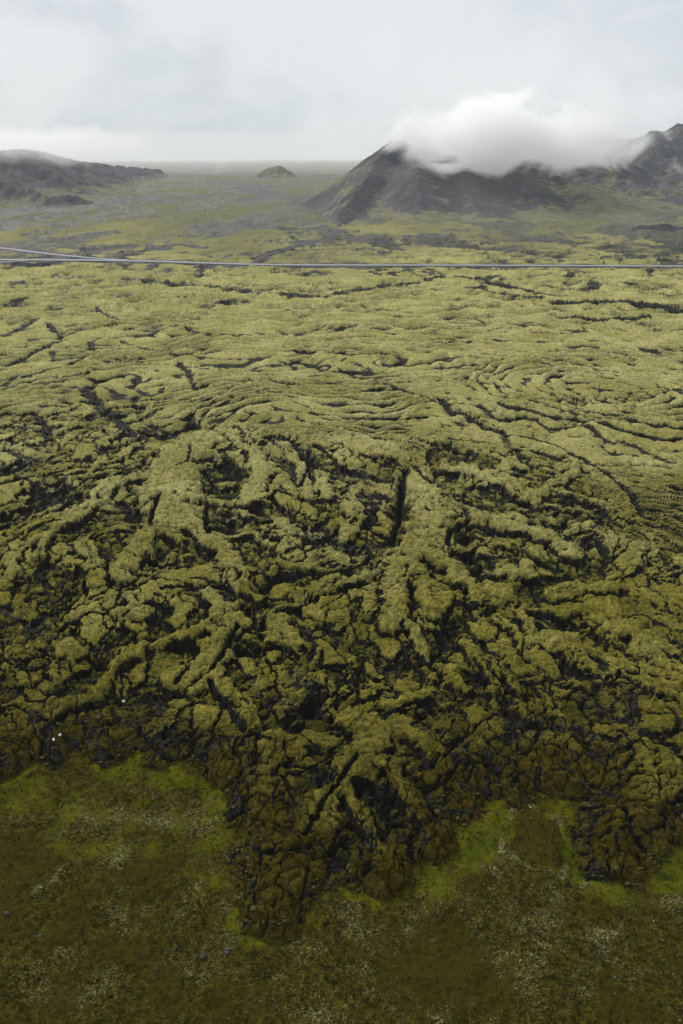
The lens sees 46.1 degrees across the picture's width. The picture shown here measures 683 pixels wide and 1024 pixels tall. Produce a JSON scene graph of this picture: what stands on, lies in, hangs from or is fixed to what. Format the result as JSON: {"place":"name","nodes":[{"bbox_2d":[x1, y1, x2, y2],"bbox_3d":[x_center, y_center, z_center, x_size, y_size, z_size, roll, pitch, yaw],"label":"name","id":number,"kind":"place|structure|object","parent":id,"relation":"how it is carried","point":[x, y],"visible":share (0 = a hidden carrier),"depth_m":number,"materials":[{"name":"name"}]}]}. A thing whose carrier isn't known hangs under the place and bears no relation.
{"place":"outdoors","nodes":[
{"label":"outdoors","id":0,"kind":"place"},
{"bbox_2d":[0,260,30,262],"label":"road","id":1,"kind":"structure","parent":0,"point":[15,261],"depth_m":651.87,"materials":[{"name":"grey asphalt"}]},
{"bbox_2d":[0,247,129,259],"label":"road","id":2,"kind":"structure","parent":0,"point":[36,252],"depth_m":695.36,"materials":[{"name":"grey asphalt"}]},
{"bbox_2d":[0,149,168,206],"bbox_3d":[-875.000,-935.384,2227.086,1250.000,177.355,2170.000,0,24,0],"label":"hill","id":3,"kind":"structure","parent":0,"point":[29,177],"depth_m":1762.19,"materials":[{"name":"grey stone"}]},
{"bbox_2d":[251,166,296,177],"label":"knoll","id":4,"kind":"structure","parent":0,"point":[277,172],"depth_m":2925.84,"materials":[{"name":"green plant"}]},
{"bbox_2d":[253,229,346,262],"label":"track","id":5,"kind":"structure","parent":0,"point":[257,260],"depth_m":750.68,"materials":[{"name":"grey gravel"}]},
{"bbox_2d":[0,160,682,945],"bbox_3d":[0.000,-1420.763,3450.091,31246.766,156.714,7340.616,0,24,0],"label":"lava field","id":6,"kind":"structure","parent":0,"point":[352,418],"depth_m":188.63,"materials":[{"name":"green plant"}]},
{"bbox_2d":[1,471,682,952],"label":"rubble","id":7,"kind":"object","parent":6,"relation":"on","point":[437,813],"visible":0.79,"depth_m":107.91,"materials":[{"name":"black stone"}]},
{"bbox_2d":[0,720,682,1023],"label":"meadow","id":8,"kind":"structure","parent":0,"point":[164,878],"depth_m":90.74,"materials":[{"name":"green plant"}]},
{"bbox_2d":[199,951,205,959],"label":"rock","id":9,"kind":"object","parent":8,"relation":"on","point":[202,956],"visible":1,"depth_m":87.62,"materials":[{"name":"grey stone"}]},
{"bbox_2d":[224,946,229,956],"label":"rock","id":10,"kind":"object","parent":8,"relation":"on","point":[227,951],"visible":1,"depth_m":88.11,"materials":[{"name":"grey stone"}]},
{"bbox_2d":[0,760,682,1023],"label":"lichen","id":11,"kind":"object","parent":8,"relation":"on","point":[327,916],"visible":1,"depth_m":91.08},
{"bbox_2d":[0,259,682,267],"bbox_3d":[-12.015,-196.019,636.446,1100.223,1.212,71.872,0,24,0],"label":"road","id":12,"kind":"structure","parent":0,"point":[394,265],"depth_m":631.89,"materials":[{"name":"grey asphalt"}]},
{"bbox_2d":[0,0,682,161],"label":"sky","id":13,"kind":"structure","parent":0,"point":[81,80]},
{"bbox_2d":[296,140,682,226],"bbox_3d":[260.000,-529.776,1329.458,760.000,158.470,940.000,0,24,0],"label":"hill","id":14,"kind":"structure","parent":0,"point":[395,180],"depth_m":1171.80,"materials":[{"name":"grey stone"}]},
{"bbox_2d":[483,128,669,163],"bbox_3d":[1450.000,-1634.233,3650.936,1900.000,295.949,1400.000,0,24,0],"label":"low cloud","id":15,"kind":"structure","parent":0,"point":[621,148],"depth_m":3608.27,"materials":[{"name":"white"}]},
{"bbox_2d":[512,145,658,192],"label":"hill","id":16,"kind":"structure","parent":0,"point":[604,168],"depth_m":1700.44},
{"bbox_2d":[623,123,682,191],"bbox_3d":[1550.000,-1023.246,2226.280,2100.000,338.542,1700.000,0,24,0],"label":"hill","id":17,"kind":"structure","parent":0,"point":[659,158],"depth_m":2214.91,"materials":[{"name":"grey stone"}]},
{"bbox_2d":[624,188,682,210],"bbox_3d":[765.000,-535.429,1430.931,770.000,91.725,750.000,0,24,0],"label":"hill","id":18,"kind":"structure","parent":0,"point":[661,195],"depth_m":1413.40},
{"bbox_2d":[630,223,682,234],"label":"knoll","id":19,"kind":"structure","parent":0,"point":[666,227],"depth_m":902.60,"materials":[{"name":"grey stone"}]}
]}

